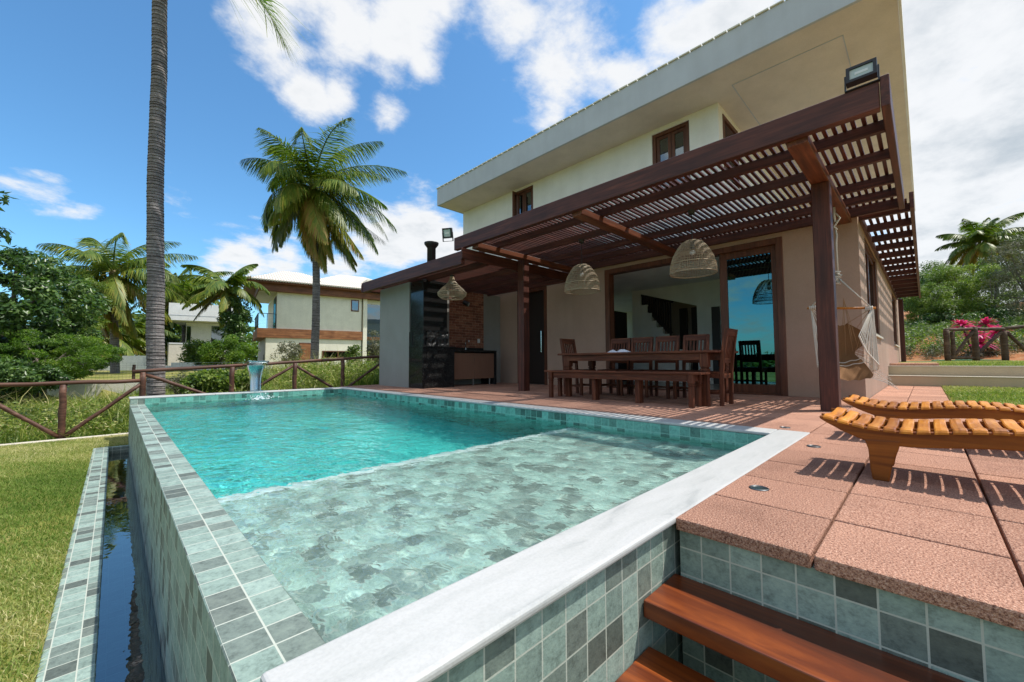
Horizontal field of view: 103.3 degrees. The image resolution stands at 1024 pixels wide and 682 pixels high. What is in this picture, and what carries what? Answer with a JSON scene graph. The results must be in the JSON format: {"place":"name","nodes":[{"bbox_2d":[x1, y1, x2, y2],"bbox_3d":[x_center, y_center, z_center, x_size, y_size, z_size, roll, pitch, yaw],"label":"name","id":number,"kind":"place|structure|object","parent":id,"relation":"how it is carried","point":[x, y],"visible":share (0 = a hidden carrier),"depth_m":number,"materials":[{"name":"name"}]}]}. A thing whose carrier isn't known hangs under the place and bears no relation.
{"place":"outdoors","nodes":[
{"label":"outdoors","id":0,"kind":"place"},
{"bbox_2d":[0,302,1023,681],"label":"ground","id":1,"kind":"structure","parent":0,"point":[916,358],"depth_m":3.27,"materials":[{"name":"green plant"}]},
{"bbox_2d":[0,191,16,245],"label":"broadleaf tree","id":2,"kind":"object","parent":1,"relation":"on","point":[6,236],"visible":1,"depth_m":8.11,"materials":[{"name":"green plant"}]},
{"bbox_2d":[0,356,74,403],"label":"leafy bush","id":3,"kind":"object","parent":1,"relation":"on","point":[23,371],"visible":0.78,"depth_m":10.93,"materials":[{"name":"green plant"}]},
{"bbox_2d":[0,245,111,362],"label":"broadleaf tree","id":4,"kind":"object","parent":1,"relation":"on","point":[37,288],"visible":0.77,"depth_m":13.31,"materials":[{"name":"green plant"}]},
{"bbox_2d":[0,328,127,397],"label":"feathery tree","id":5,"kind":"object","parent":1,"relation":"on","point":[74,368],"visible":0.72,"depth_m":12.45,"materials":[{"name":"green plant"}]},
{"bbox_2d":[0,433,127,445],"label":"edging curb","id":6,"kind":"structure","parent":1,"relation":"on","point":[53,440],"depth_m":6.18,"materials":[{"name":"concrete"}]},
{"bbox_2d":[0,433,128,681],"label":"lawn grass","id":7,"kind":"structure","parent":1,"relation":"on","point":[100,441],"depth_m":2.80,"materials":[{"name":"green plant"}]},
{"bbox_2d":[57,264,116,338],"bbox_3d":[-20.353,-0.941,18.951,2.720,5.302,2.315,3,-4,-44],"label":"feathery tree","id":8,"kind":"object","parent":1,"relation":"on","point":[96,286],"visible":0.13,"depth_m":19.32,"materials":[{"name":"green plant"}]},
{"bbox_2d":[35,445,150,681],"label":"overflow channel","id":9,"kind":"object","parent":1,"relation":"in","point":[96,633],"visible":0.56,"depth_m":2.40,"materials":[{"name":"teal tile"}]},
{"bbox_2d":[105,452,137,514],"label":"channel water","id":10,"kind":"structure","parent":9,"relation":"in","point":[120,495],"depth_m":4.17,"materials":[{"name":"liquid"}]},
{"bbox_2d":[39,382,172,399],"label":"retaining wall","id":11,"kind":"structure","parent":1,"relation":"on","point":[77,388],"depth_m":13.46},
{"bbox_2d":[86,314,145,364],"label":"coconut palm","id":12,"kind":"object","parent":1,"relation":"on","point":[130,350],"visible":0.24,"depth_m":30.68,"materials":[{"name":"green plant"}]},
{"bbox_2d":[36,232,197,373],"bbox_3d":[-20.889,-2.029,21.724,6.349,7.772,6.642,3,-4,-44],"label":"coconut palm","id":13,"kind":"object","parent":1,"relation":"on","point":[124,289],"visible":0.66,"depth_m":21.69,"materials":[{"name":"green plant"}]},
{"bbox_2d":[107,316,179,355],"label":"coconut palm","id":14,"kind":"object","parent":1,"relation":"on","point":[141,336],"visible":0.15,"depth_m":33.77,"materials":[{"name":"green plant"}]},
{"bbox_2d":[30,303,259,363],"bbox_3d":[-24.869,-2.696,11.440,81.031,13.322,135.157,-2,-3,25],"label":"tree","id":15,"kind":"object","parent":1,"relation":"on","point":[177,328],"depth_m":43.25,"materials":[{"name":"green plant"}]},
{"bbox_2d":[134,317,185,363],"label":"broadleaf tree","id":16,"kind":"object","parent":1,"relation":"on","point":[170,340],"visible":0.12,"depth_m":40.10,"materials":[{"name":"green plant"}]},
{"bbox_2d":[100,356,224,370],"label":"boundary wall","id":17,"kind":"structure","parent":1,"relation":"on","point":[130,361],"depth_m":25.92,"materials":[{"name":"white paint"}]},
{"bbox_2d":[131,273,216,364],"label":"coconut palm","id":18,"kind":"object","parent":1,"relation":"on","point":[135,305],"visible":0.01,"depth_m":44.58,"materials":[{"name":"green plant"}]},
{"bbox_2d":[166,371,186,394],"bbox_3d":[-7.724,1.269,9.363,0.695,1.178,0.658,3,-4,-44],"label":"twiggy bush","id":19,"kind":"object","parent":1,"relation":"on","point":[175,389],"visible":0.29,"depth_m":9.31,"materials":[{"name":"green plant"}]},
{"bbox_2d":[167,342,186,365],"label":"block wall","id":20,"kind":"structure","parent":1,"relation":"on","point":[173,349],"depth_m":33.22,"materials":[{"name":"grey paint"}]},
{"bbox_2d":[140,268,232,342],"bbox_3d":[-31.425,-2.503,39.490,7.395,9.888,8.726,2,-4,-31],"label":"coconut palm","id":21,"kind":"object","parent":1,"relation":"on","point":[187,287],"visible":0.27,"depth_m":39.33,"materials":[{"name":"green plant"}]},
{"bbox_2d":[0,348,378,443],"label":"wild grass","id":22,"kind":"structure","parent":1,"relation":"on","point":[5,438],"depth_m":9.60,"materials":[{"name":"green plant"}]},
{"bbox_2d":[0,355,379,438],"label":"log fence","id":23,"kind":"object","parent":1,"relation":"on","point":[62,410],"visible":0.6,"depth_m":6.92,"materials":[{"name":"brown wood"}]},
{"bbox_2d":[176,337,216,365],"bbox_3d":[-20.750,0.860,27.132,2.684,2.192,2.721,3,-4,-44],"label":"leafy bush","id":24,"kind":"object","parent":1,"relation":"on","point":[191,355],"visible":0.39,"depth_m":26.50,"materials":[{"name":"green plant"}]},
{"bbox_2d":[168,303,232,365],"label":"white house","id":25,"kind":"structure","parent":1,"relation":"on","point":[204,326],"depth_m":36.38,"materials":[{"name":"grey paint"}]},
{"bbox_2d":[186,326,190,342],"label":"window","id":26,"kind":"structure","parent":25,"relation":"in","point":[188,336],"depth_m":36.60,"materials":[{"name":"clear glass"}]},
{"bbox_2d":[211,326,224,342],"bbox_3d":[-27.409,-0.574,37.750,1.000,1.600,0.020,2,-4,-32],"label":"window","id":27,"kind":"structure","parent":25,"relation":"in","point":[215,330],"depth_m":37.68,"materials":[{"name":"clear glass"}]},
{"bbox_2d":[90,362,318,379],"bbox_3d":[-12.274,1.208,14.784,11.850,0.832,0.113,1,-3,-26],"label":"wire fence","id":28,"kind":"object","parent":1,"relation":"on","point":[133,368],"visible":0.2,"depth_m":14.26,"materials":[{"name":"grey metal"}]},
{"bbox_2d":[177,368,237,393],"bbox_3d":[-6.797,1.179,9.159,1.195,1.232,1.222,1,-3,-22],"label":"leafy bush","id":29,"kind":"object","parent":1,"relation":"on","point":[201,380],"visible":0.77,"depth_m":8.88,"materials":[{"name":"green plant"}]},
{"bbox_2d":[166,264,269,369],"bbox_3d":[-18.778,-1.737,25.805,5.416,7.203,5.728,3,-4,-44],"label":"coconut palm","id":30,"kind":"object","parent":1,"relation":"on","point":[217,287],"visible":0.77,"depth_m":25.52,"materials":[{"name":"green plant"}]},
{"bbox_2d":[197,334,251,369],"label":"young tree","id":31,"kind":"object","parent":1,"relation":"on","point":[209,353],"visible":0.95,"depth_m":19.62,"materials":[{"name":"green plant"}]},
{"bbox_2d":[145,0,307,395],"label":"coconut palm","id":32,"kind":"object","parent":1,"relation":"on","point":[155,312],"visible":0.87,"depth_m":8.10,"materials":[{"name":"grey plant"}]},
{"bbox_2d":[215,293,254,369],"bbox_3d":[-17.376,-0.566,25.481,2.083,4.835,1.954,-1,-3,17],"label":"broadleaf tree","id":33,"kind":"object","parent":1,"relation":"on","point":[235,323],"visible":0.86,"depth_m":25.20,"materials":[{"name":"green plant"}]},
{"bbox_2d":[221,366,267,391],"bbox_3d":[-6.220,1.163,9.388,0.883,1.179,0.922,-1,-3,9],"label":"leafy bush","id":34,"kind":"object","parent":1,"relation":"on","point":[242,376],"visible":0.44,"depth_m":9.15,"materials":[{"name":"green plant"}]},
{"bbox_2d":[236,342,259,367],"bbox_3d":[-15.721,0.870,24.107,1.259,1.794,1.186,3,-4,-44],"label":"leafy bush","id":35,"kind":"object","parent":1,"relation":"on","point":[252,352],"visible":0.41,"depth_m":23.96,"materials":[{"name":"green plant"}]},
{"bbox_2d":[270,341,305,365],"bbox_3d":[-12.635,0.841,23.100,1.773,1.732,1.653,0,-3,-1],"label":"twiggy bush","id":36,"kind":"object","parent":1,"relation":"on","point":[282,348],"visible":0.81,"depth_m":22.83,"materials":[{"name":"green plant"}]},
{"bbox_2d":[243,271,379,368],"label":"neighbour house","id":37,"kind":"structure","parent":1,"relation":"on","point":[349,313],"depth_m":30.26,"materials":[{"name":"beige paint"}]},
{"bbox_2d":[299,344,310,365],"bbox_3d":[-14.978,1.087,29.383,0.760,1.790,0.014,2,-4,-35],"label":"door","id":38,"kind":"structure","parent":37,"relation":"in","point":[304,346],"depth_m":29.40,"materials":[{"name":"brown wood"}]},
{"bbox_2d":[322,351,350,357],"bbox_3d":[-13.188,1.021,30.663,2.200,0.540,0.036,2,-4,-35],"label":"window","id":39,"kind":"structure","parent":37,"relation":"in","point":[327,353],"depth_m":30.49,"materials":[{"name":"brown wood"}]},
{"bbox_2d":[351,300,358,311],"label":"window","id":40,"kind":"structure","parent":37,"relation":"in","point":[354,303],"depth_m":31.54,"materials":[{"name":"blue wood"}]},
{"bbox_2d":[367,304,379,336],"bbox_3d":[-10.428,-1.603,32.995,2.750,2.600,0.010,2,-4,-35],"label":"tall window","id":41,"kind":"structure","parent":37,"relation":"in","point":[373,311],"depth_m":32.51,"materials":[{"name":"clear glass"}]},
{"bbox_2d":[239,117,407,364],"bbox_3d":[-7.632,-3.784,16.858,6.209,10.652,6.561,3,-4,-44],"label":"coconut palm","id":42,"kind":"object","parent":1,"relation":"on","point":[316,211],"visible":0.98,"depth_m":16.35,"materials":[{"name":"green plant"}]},
{"bbox_2d":[344,344,362,364],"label":"leafy bush","id":43,"kind":"object","parent":1,"relation":"on","point":[355,350],"visible":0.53,"depth_m":19.89,"materials":[{"name":"green plant"}]},
{"bbox_2d":[364,330,379,366],"bbox_3d":[-7.378,0.492,22.033,1.137,2.256,1.224,3,-4,-44],"label":"twiggy bush","id":44,"kind":"object","parent":1,"relation":"on","point":[372,347],"visible":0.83,"depth_m":21.84,"materials":[{"name":"green plant"}]},
{"bbox_2d":[128,387,809,681],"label":"swimming pool","id":45,"kind":"structure","parent":1,"relation":"in","point":[220,605],"depth_m":1.13,"materials":[{"name":"green stone"}]},
{"bbox_2d":[245,361,278,399],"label":"pool waterfall","id":46,"kind":"structure","parent":45,"relation":"on","point":[255,369],"depth_m":7.51,"materials":[{"name":"clear liquid"}]},
{"bbox_2d":[146,394,742,642],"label":"pool water","id":47,"kind":"structure","parent":45,"relation":"in","point":[347,513],"depth_m":2.17,"materials":[{"name":"teal liquid"}]},
{"bbox_2d":[436,0,914,398],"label":"beach house","id":48,"kind":"structure","parent":1,"relation":"on","point":[781,58],"depth_m":7.99,"materials":[{"name":"beige paint"}]},
{"bbox_2d":[512,185,532,216],"bbox_3d":[0.313,-3.660,11.590,0.468,1.411,0.809,3,-4,-44],"label":"window","id":49,"kind":"structure","parent":48,"relation":"in","point":[522,200],"depth_m":11.60,"materials":[{"name":"brown wood"}]},
{"bbox_2d":[529,291,543,383],"bbox_3d":[0.501,-0.080,9.755,0.137,2.209,0.800,3,-4,-44],"label":"side door","id":50,"kind":"structure","parent":48,"relation":"in","point":[536,299],"depth_m":9.70,"materials":[{"name":"black wood"}]},
{"bbox_2d":[651,322,666,350],"bbox_3d":[3.771,-0.082,10.392,0.003,0.860,0.410,3,-4,-44],"label":"stair storage door","id":51,"kind":"structure","parent":48,"relation":"in","point":[655,332],"depth_m":10.46,"materials":[{"name":"paint"}]},
{"bbox_2d":[652,120,689,191],"bbox_3d":[3.390,-3.812,8.570,0.128,1.371,0.803,3,-4,-44],"label":"window","id":52,"kind":"structure","parent":48,"relation":"in","point":[674,141],"depth_m":8.57,"materials":[{"name":"brown wood"}]},
{"bbox_2d":[679,308,688,350],"bbox_3d":[4.634,0.095,10.886,0.069,1.950,0.200,3,-4,-44],"label":"hall door","id":53,"kind":"structure","parent":48,"relation":"in","point":[683,312],"depth_m":10.89,"materials":[{"name":"black wood"}]},
{"bbox_2d":[691,307,698,369],"bbox_3d":[4.858,0.082,10.658,0.069,1.950,0.200,3,-4,-44],"label":"hall door","id":54,"kind":"structure","parent":48,"relation":"in","point":[694,309],"depth_m":10.67,"materials":[{"name":"black wood"}]},
{"bbox_2d":[711,306,720,383],"bbox_3d":[4.739,0.095,9.376,0.028,1.790,0.180,3,-4,-44],"label":"inner door","id":55,"kind":"structure","parent":48,"relation":"in","point":[715,311],"depth_m":9.37,"materials":[{"name":"black wood"}]},
{"bbox_2d":[722,114,739,188],"bbox_3d":[4.461,-3.860,8.349,0.906,1.250,0.128,3,-4,-44],"label":"louvred window","id":56,"kind":"structure","parent":48,"relation":"in","point":[728,129],"depth_m":8.32,"materials":[{"name":"brown wood"}]},
{"bbox_2d":[864,237,878,334],"bbox_3d":[6.066,-0.847,6.909,2.230,1.500,0.112,3,-4,-44],"label":"window","id":57,"kind":"structure","parent":48,"relation":"in","point":[870,262],"depth_m":7.41,"materials":[{"name":"brown wood"}]},
{"bbox_2d":[859,191,920,361],"bbox_3d":[8.713,-0.579,9.004,10.703,2.260,0.550,3,-4,-44],"label":"side eave pergola","id":58,"kind":"object","parent":48,"relation":"attached to","point":[902,284],"visible":0.88,"depth_m":7.43,"materials":[{"name":"brown wood"}]},
{"bbox_2d":[891,292,896,344],"bbox_3d":[11.039,-0.614,11.780,2.200,1.500,0.112,3,-4,-44],"label":"window","id":59,"kind":"structure","parent":48,"relation":"in","point":[893,299],"depth_m":12.44,"materials":[{"name":"brown wood"}]},
{"bbox_2d":[680,531,1023,681],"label":"terrace base","id":60,"kind":"object","parent":1,"relation":"on","point":[962,646],"visible":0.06,"depth_m":1.04,"materials":[{"name":"teal tile"}]},
{"bbox_2d":[615,574,964,681],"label":"wooden steps","id":61,"kind":"structure","parent":60,"relation":"attached to","point":[777,646],"depth_m":1.06,"materials":[{"name":"brown wood"}]},
{"bbox_2d":[898,270,933,318],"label":"broadleaf tree","id":62,"kind":"object","parent":1,"relation":"on","point":[922,279],"visible":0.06,"depth_m":29.59,"materials":[{"name":"green plant"}]},
{"bbox_2d":[902,282,963,323],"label":"broadleaf tree","id":63,"kind":"object","parent":1,"relation":"on","point":[942,303],"visible":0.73,"depth_m":24.52,"materials":[{"name":"green plant"}]},
{"bbox_2d":[910,309,986,325],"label":"broadleaf tree","id":64,"kind":"object","parent":1,"relation":"on","point":[944,317],"visible":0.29,"depth_m":23.74,"materials":[{"name":"green plant"}]},
{"bbox_2d":[888,366,1023,387],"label":"garden steps","id":65,"kind":"structure","parent":1,"relation":"on","point":[991,376],"depth_m":7.98,"materials":[{"name":"concrete"}]},
{"bbox_2d":[906,255,1011,298],"bbox_3d":[40.307,-5.088,35.900,5.717,5.028,6.840,0,-3,-6],"label":"broadleaf tree","id":66,"kind":"object","parent":1,"relation":"on","point":[938,263],"visible":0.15,"depth_m":36.72,"materials":[{"name":"green plant"}]},
{"bbox_2d":[920,263,998,316],"bbox_3d":[28.512,-3.039,25.828,3.778,4.051,3.846,-1,-3,12],"label":"broadleaf tree","id":67,"kind":"object","parent":1,"relation":"on","point":[948,277],"visible":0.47,"depth_m":25.54,"materials":[{"name":"green plant"}]},
{"bbox_2d":[904,314,1023,356],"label":"bank scrub","id":68,"kind":"object","parent":1,"relation":"on","point":[913,333],"visible":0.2,"depth_m":19.12,"materials":[{"name":"green plant"}]},
{"bbox_2d":[905,337,1023,359],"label":"dry scrub","id":69,"kind":"object","parent":1,"relation":"on","point":[933,353],"visible":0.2,"depth_m":15.84,"materials":[{"name":"green plant"}]},
{"bbox_2d":[934,212,1023,290],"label":"coconut palm","id":70,"kind":"object","parent":1,"relation":"on","point":[977,241],"visible":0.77,"depth_m":29.61,"materials":[{"name":"green plant"}]},
{"bbox_2d":[947,317,1013,359],"bbox_3d":[17.653,0.033,15.194,2.592,1.900,1.145,0,-3,-12],"label":"cordyline plant","id":71,"kind":"object","parent":1,"relation":"on","point":[986,321],"visible":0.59,"depth_m":15.15,"materials":[{"name":"pink plant"}]},
{"bbox_2d":[951,263,1023,320],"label":"broadleaf tree","id":72,"kind":"object","parent":1,"relation":"on","point":[987,270],"visible":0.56,"depth_m":23.95,"materials":[{"name":"green plant"}]},
{"bbox_2d":[972,307,1023,320],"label":"broadleaf tree","id":73,"kind":"object","parent":1,"relation":"on","point":[988,312],"visible":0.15,"depth_m":22.72,"materials":[{"name":"green plant"}]},
{"bbox_2d":[978,325,1023,360],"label":"garden fence","id":74,"kind":"object","parent":1,"relation":"on","point":[1003,334],"visible":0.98,"depth_m":12.99,"materials":[{"name":"brown wood"}]},
{"bbox_2d":[979,234,1023,318],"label":"broadleaf tree","id":75,"kind":"object","parent":1,"relation":"on","point":[1016,265],"visible":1,"depth_m":20.38,"materials":[{"name":"green plant"}]},
{"bbox_2d":[979,236,1023,300],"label":"broadleaf tree","id":76,"kind":"object","parent":1,"relation":"on","point":[1003,262],"visible":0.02,"depth_m":33.35,"materials":[{"name":"green plant"}]},
{"bbox_2d":[0,0,1023,360],"label":"sky","id":77,"kind":"structure","parent":0,"point":[447,87],"materials":[{"name":"blue"}]},
{"bbox_2d":[340,382,1023,630],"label":"terrace paving","id":78,"kind":"structure","parent":0,"point":[942,528],"depth_m":1.46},
{"bbox_2d":[409,241,455,388],"bbox_3d":[-1.692,-0.569,8.658,0.825,3.100,0.536,3,-4,-44],"label":"granite barbecue","id":79,"kind":"object","parent":78,"relation":"on","point":[431,358],"visible":0.98,"depth_m":8.39,"materials":[{"name":"black stone"}]},
{"bbox_2d":[379,282,499,387],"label":"garden store block","id":80,"kind":"structure","parent":78,"relation":"on","point":[478,317],"depth_m":9.43,"materials":[{"name":"paint"}]},
{"bbox_2d":[361,248,577,390],"bbox_3d":[-0.961,-0.209,8.953,3.156,2.406,3.947,3,-4,-44],"label":"pergola","id":81,"kind":"object","parent":78,"relation":"on","point":[473,271],"visible":0.75,"depth_m":7.69,"materials":[{"name":"brown wood"}]},
{"bbox_2d":[437,275,466,299],"bbox_3d":[-1.154,-1.054,7.806,0.563,0.478,0.563,3,-4,-44],"label":"pendant lamp","id":82,"kind":"object","parent":81,"relation":"hanging from","point":[451,282],"visible":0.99,"depth_m":7.71,"materials":[{"name":"wicker"}]},
{"bbox_2d":[454,348,496,384],"bbox_3d":[-1.006,0.584,9.408,1.280,0.870,0.530,3,-4,-44],"label":"sink counter","id":83,"kind":"object","parent":78,"relation":"on","point":[475,363],"visible":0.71,"depth_m":9.30,"materials":[{"name":"black stone"}]},
{"bbox_2d":[454,353,473,379],"bbox_3d":[-1.081,0.560,9.030,0.600,0.580,0.024,3,-4,-44],"label":"cabinet door","id":84,"kind":"structure","parent":83,"relation":"in","point":[463,362],"depth_m":9.02,"materials":[{"name":"brown laminate"}]},
{"bbox_2d":[474,353,493,378],"bbox_3d":[-0.650,0.580,9.452,0.594,0.580,0.024,3,-4,-44],"label":"cabinet door","id":85,"kind":"structure","parent":83,"relation":"in","point":[483,362],"depth_m":9.43,"materials":[{"name":"brown laminate"}]},
{"bbox_2d":[560,338,595,395],"bbox_3d":[1.066,0.407,6.556,0.360,0.905,0.462,3,-4,-44],"label":"dining chair","id":86,"kind":"object","parent":78,"relation":"on","point":[571,344],"visible":0.59,"depth_m":6.61,"materials":[{"name":"brown wood"}]},
{"bbox_2d":[597,338,630,395],"bbox_3d":[1.651,0.402,6.508,0.462,0.905,0.360,3,-4,-44],"label":"dining chair","id":87,"kind":"object","parent":78,"relation":"on","point":[621,341],"visible":0.73,"depth_m":6.55,"materials":[{"name":"brown wood"}]},
{"bbox_2d":[544,370,709,407],"bbox_3d":[1.380,0.597,5.351,0.285,0.397,2.275,3,-4,-44],"label":"dining bench","id":88,"kind":"object","parent":78,"relation":"on","point":[691,379],"visible":1,"depth_m":5.09,"materials":[{"name":"brown wood"}]},
{"bbox_2d":[618,337,653,395],"bbox_3d":[1.917,0.387,6.237,0.462,0.905,0.360,3,-4,-44],"label":"dining chair","id":89,"kind":"object","parent":78,"relation":"on","point":[643,340],"visible":0.62,"depth_m":6.31,"materials":[{"name":"brown wood"}]},
{"bbox_2d":[557,350,738,405],"bbox_3d":[1.792,0.485,5.674,0.807,0.650,2.300,3,-4,-44],"label":"dining table","id":90,"kind":"object","parent":78,"relation":"on","point":[704,357],"visible":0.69,"depth_m":5.15,"materials":[{"name":"brown wood"}]},
{"bbox_2d":[643,335,679,398],"bbox_3d":[2.204,0.370,5.945,0.462,0.905,0.360,3,-4,-44],"label":"dining chair","id":91,"kind":"object","parent":78,"relation":"on","point":[666,339],"visible":0.69,"depth_m":5.99,"materials":[{"name":"brown wood"}]},
{"bbox_2d":[454,73,904,411],"bbox_3d":[2.014,-0.524,6.024,3.026,2.700,5.515,3,-4,-44],"label":"slatted pergola","id":92,"kind":"object","parent":78,"relation":"on","point":[538,236],"visible":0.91,"depth_m":4.75,"materials":[{"name":"brown wood"}]},
{"bbox_2d":[442,228,453,241],"bbox_3d":[-1.131,-1.865,7.100,0.194,0.230,0.099,-1,-3,14],"label":"flood light","id":93,"kind":"object","parent":92,"relation":"attached to","point":[447,232],"visible":1,"depth_m":7.08,"materials":[{"name":"black metal"}]},
{"bbox_2d":[564,239,600,294],"bbox_3d":[1.131,-1.217,6.553,0.579,0.851,0.579,3,-4,-44],"label":"pendant lamp","id":94,"kind":"object","parent":92,"relation":"hanging from","point":[582,268],"visible":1,"depth_m":6.43,"materials":[{"name":"wicker"}]},
{"bbox_2d":[669,209,717,277],"bbox_3d":[2.360,-1.294,5.302,0.579,0.841,0.579,3,-4,-44],"label":"pendant lamp","id":95,"kind":"object","parent":92,"relation":"hanging from","point":[685,247],"visible":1,"depth_m":5.22,"materials":[{"name":"wicker"}]},
{"bbox_2d":[807,207,898,389],"bbox_3d":[4.069,-0.548,4.862,0.520,2.203,0.843,1,-3,-28],"label":"hammock chair","id":96,"kind":"object","parent":92,"relation":"hanging from","point":[851,341],"visible":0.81,"depth_m":4.86,"materials":[{"name":"white fabric"}]},
{"bbox_2d":[844,57,879,93],"bbox_3d":[2.758,-2.088,3.195,0.088,0.197,0.209,3,-4,-44],"label":"flood light","id":97,"kind":"object","parent":92,"relation":"on","point":[863,72],"visible":1,"depth_m":3.18,"materials":[{"name":"black metal"}]},
{"bbox_2d":[672,334,709,398],"bbox_3d":[2.498,0.353,5.646,0.462,0.905,0.360,3,-4,-44],"label":"dining chair","id":98,"kind":"object","parent":78,"relation":"on","point":[697,337],"visible":0.52,"depth_m":5.76,"materials":[{"name":"brown wood"}]},
{"bbox_2d":[689,328,737,405],"bbox_3d":[2.463,0.316,4.942,0.360,0.905,0.462,3,-4,-44],"label":"dining chair","id":99,"kind":"object","parent":78,"relation":"on","point":[728,347],"visible":0.71,"depth_m":4.81,"materials":[{"name":"brown wood"}]},
{"bbox_2d":[749,485,769,490],"bbox_3d":[1.009,0.600,1.654,0.072,0.004,0.072,3,-4,-44],"label":"recessed floor light","id":100,"kind":"object","parent":78,"relation":"on","point":[758,488],"visible":1,"depth_m":1.65,"materials":[{"name":"grey metal"}]},
{"bbox_2d":[819,407,1023,481],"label":"sun lounger","id":101,"kind":"object","parent":78,"relation":"on","point":[883,438],"visible":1,"depth_m":1.73,"materials":[{"name":"brown wood"}]},
{"bbox_2d":[842,394,1023,421],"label":"sun lounger","id":102,"kind":"object","parent":78,"relation":"on","point":[970,409],"visible":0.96,"depth_m":2.46,"materials":[{"name":"brown wood"}]},
{"bbox_2d":[890,363,938,365],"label":"path","id":103,"kind":"structure","parent":0,"point":[914,364],"depth_m":8.81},
{"bbox_2d":[900,361,966,361],"bbox_3d":[14.557,0.759,13.342,4.300,0.190,3.100,3,-4,-44],"label":"concrete apron","id":104,"kind":"object","parent":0,"point":[922,361],"depth_m":12.38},
{"bbox_2d":[943,327,980,360],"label":"log gate","id":105,"kind":"structure","parent":104,"relation":"on","point":[948,337],"depth_m":12.98,"materials":[{"name":"brown wood"}]},
{"bbox_2d":[936,360,1023,405],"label":"lawn grass","id":106,"kind":"structure","parent":0,"point":[976,393],"depth_m":6.51,"materials":[{"name":"green plant"}]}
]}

